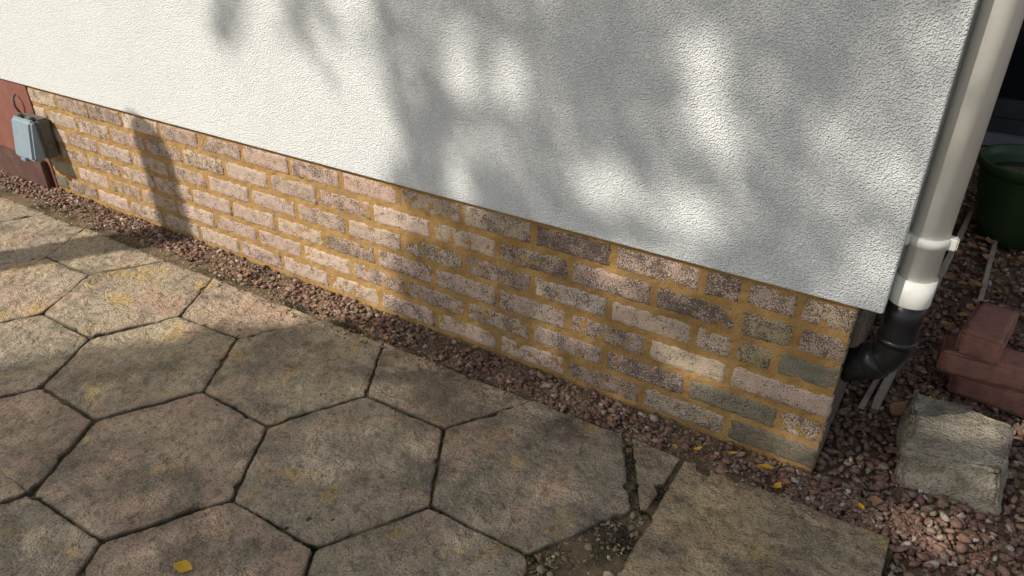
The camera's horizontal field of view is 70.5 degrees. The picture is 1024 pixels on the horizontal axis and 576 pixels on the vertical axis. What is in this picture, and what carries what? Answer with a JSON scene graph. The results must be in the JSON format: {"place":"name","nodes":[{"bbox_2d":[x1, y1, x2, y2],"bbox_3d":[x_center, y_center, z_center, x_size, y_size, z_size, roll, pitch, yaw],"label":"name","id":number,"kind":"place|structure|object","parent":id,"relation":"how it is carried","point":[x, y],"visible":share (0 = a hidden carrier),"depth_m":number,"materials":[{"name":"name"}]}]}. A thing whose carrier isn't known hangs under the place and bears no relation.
{"place":"outdoors","nodes":[
{"label":"outdoors","id":0,"kind":"place"},
{"bbox_2d":[27,86,856,471],"bbox_3d":[-0.658,-0.172,2.370,3.242,0.560,0.007,18,34,28],"label":"mortar","id":1,"kind":"object","parent":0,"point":[741,306],"visible":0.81,"depth_m":1.99,"materials":[{"name":"concrete"}]},
{"bbox_2d":[816,313,878,464],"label":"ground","id":2,"kind":"structure","parent":0,"point":[849,383],"depth_m":1.99,"materials":[{"name":"soil"}]},
{"bbox_2d":[0,145,53,188],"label":"brown plinth board","id":3,"kind":"object","parent":2,"relation":"on","point":[14,164],"visible":0.36,"depth_m":3.26,"materials":[{"name":"brown wood"}]},
{"bbox_2d":[0,79,58,187],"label":"brown painted wall","id":4,"kind":"structure","parent":2,"relation":"on","point":[22,99],"depth_m":3.15,"materials":[{"name":"paint"}]},
{"bbox_2d":[11,94,21,112],"bbox_3d":[-2.098,-0.770,3.071,0.019,0.101,0.029,5,30,8],"label":"cable loop","id":5,"kind":"object","parent":4,"relation":"attached to","point":[14,104],"visible":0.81,"depth_m":3.06,"materials":[{"name":"grey plastic"}]},
{"bbox_2d":[11,112,59,161],"bbox_3d":[-2.010,-0.632,3.027,0.168,0.183,0.115,18,34,28],"label":"outdoor socket box","id":6,"kind":"object","parent":4,"relation":"attached to","point":[34,139],"visible":1,"depth_m":3.00,"materials":[{"name":"grey plastic"}]},
{"bbox_2d":[0,171,822,499],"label":"soil strip","id":7,"kind":"object","parent":2,"relation":"on","point":[698,455],"visible":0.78,"depth_m":2.06,"materials":[{"name":"brown gravel"}]},
{"bbox_2d":[0,185,892,575],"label":"patio joint bed","id":8,"kind":"object","parent":2,"relation":"on","point":[598,561],"visible":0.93,"depth_m":1.62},
{"bbox_2d":[91,335,659,568],"bbox_3d":[-0.378,0.441,1.674,1.384,0.018,0.749,12,32,20],"label":"moss","id":9,"kind":"object","parent":8,"relation":"on","point":[531,559],"visible":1,"depth_m":1.58,"materials":[{"name":"green plant"}]},
{"bbox_2d":[0,196,889,575],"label":"paving slabs","id":10,"kind":"structure","parent":8,"relation":"on","point":[138,500],"depth_m":1.72,"materials":[{"name":"stone"}]},
{"bbox_2d":[28,88,877,471],"bbox_3d":[-0.124,-0.167,2.362,3.807,0.518,1.717,1,30,1],"label":"brickwork","id":11,"kind":"object","parent":2,"relation":"on","point":[860,322],"visible":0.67,"depth_m":1.98,"materials":[{"name":"brick"}]},
{"bbox_2d":[816,145,1023,575],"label":"gravel bed","id":12,"kind":"object","parent":2,"relation":"on","point":[898,491],"visible":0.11,"depth_m":1.88,"materials":[{"name":"brown gravel"}]},
{"bbox_2d":[0,145,1023,575],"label":"gravel","id":13,"kind":"structure","parent":12,"relation":"on","point":[914,533],"depth_m":1.85,"materials":[{"name":"reddish stone gravel"}]},
{"bbox_2d":[0,170,882,575],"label":"grit","id":14,"kind":"object","parent":13,"relation":"on","point":[586,546],"visible":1,"depth_m":1.90,"materials":[{"name":"brown gravel"}]},
{"bbox_2d":[53,191,1023,540],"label":"leaf litter","id":15,"kind":"object","parent":13,"relation":"on","point":[897,409],"visible":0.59,"depth_m":2.34,"materials":[{"name":"brown plant"}]},
{"bbox_2d":[173,314,968,571],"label":"fallen leaves","id":16,"kind":"object","parent":13,"relation":"on","point":[183,566],"visible":0.82,"depth_m":1.59,"materials":[{"name":"yellow plant"}]},
{"bbox_2d":[859,379,880,409],"bbox_3d":[0.977,0.267,1.960,0.015,0.014,0.221,21,36,32],"label":"timber batten","id":17,"kind":"object","parent":13,"relation":"on","point":[868,395],"visible":0.6,"depth_m":1.92,"materials":[{"name":"grey wood"}]},
{"bbox_2d":[893,391,1014,516],"bbox_3d":[1.028,0.385,1.699,0.245,0.148,0.237,18,34,28],"label":"broken concrete block","id":18,"kind":"object","parent":13,"relation":"on","point":[951,452],"depth_m":1.64,"materials":[{"name":"grey concrete"}]},
{"bbox_2d":[946,374,1023,417],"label":"loose brick","id":19,"kind":"object","parent":13,"relation":"on","point":[1010,401],"visible":0.45,"depth_m":1.90,"materials":[{"name":"red brick"}]},
{"bbox_2d":[936,334,1023,392],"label":"loose brick","id":20,"kind":"object","parent":19,"relation":"on","point":[1007,371],"visible":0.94,"depth_m":1.88,"materials":[{"name":"red brick"}]},
{"bbox_2d":[954,301,1019,364],"bbox_3d":[1.261,0.116,1.922,0.103,0.068,0.218,23,37,35],"label":"loose brick","id":21,"kind":"object","parent":20,"relation":"on","point":[986,332],"visible":1,"depth_m":1.87,"materials":[{"name":"red brick"}]},
{"bbox_2d":[976,144,1023,250],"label":"plant pot","id":22,"kind":"object","parent":13,"relation":"on","point":[1000,203],"visible":0.99,"depth_m":2.70,"materials":[{"name":"plastic"}]},
{"bbox_2d":[871,210,973,409],"bbox_3d":[1.408,0.007,2.422,0.018,0.050,1.524,21,35,31],"label":"timber edging","id":23,"kind":"object","parent":12,"relation":"on","point":[882,391],"visible":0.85,"depth_m":2.45,"materials":[{"name":"grey wood"}]},
{"bbox_2d":[976,240,997,304],"bbox_3d":[1.679,-0.063,2.557,0.017,0.020,0.570,19,35,29],"label":"timber batten","id":24,"kind":"object","parent":12,"relation":"on","point":[981,294],"visible":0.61,"depth_m":2.52,"materials":[{"name":"grey wood"}]},
{"bbox_2d":[982,131,1023,145],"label":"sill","id":25,"kind":"structure","parent":12,"relation":"on","point":[992,138],"depth_m":3.70,"materials":[{"name":"grey"}]},
{"bbox_2d":[986,116,1023,135],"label":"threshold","id":26,"kind":"object","parent":25,"relation":"on","point":[1004,125],"depth_m":3.71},
{"bbox_2d":[991,98,1023,119],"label":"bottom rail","id":27,"kind":"object","parent":26,"relation":"on","point":[1009,108],"depth_m":3.70,"materials":[{"name":"grey"}]},
{"bbox_2d":[997,19,1023,100],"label":"glass","id":28,"kind":"object","parent":27,"relation":"on","point":[1012,86],"depth_m":3.65,"materials":[{"name":"black glass"}]},
{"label":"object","id":29,"kind":"object","parent":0,"visible":0},
{"bbox_2d":[0,0,979,313],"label":"render coat","id":30,"kind":"object","parent":29,"relation":"on","point":[788,144],"visible":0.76,"depth_m":1.61,"materials":[{"name":"white paint"}]},
{"bbox_2d":[840,0,1023,381],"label":"downpipe","id":31,"kind":"object","parent":29,"relation":"attached to","point":[931,240],"visible":0.98,"depth_m":1.32,"materials":[{"name":"white plastic"}]}
]}

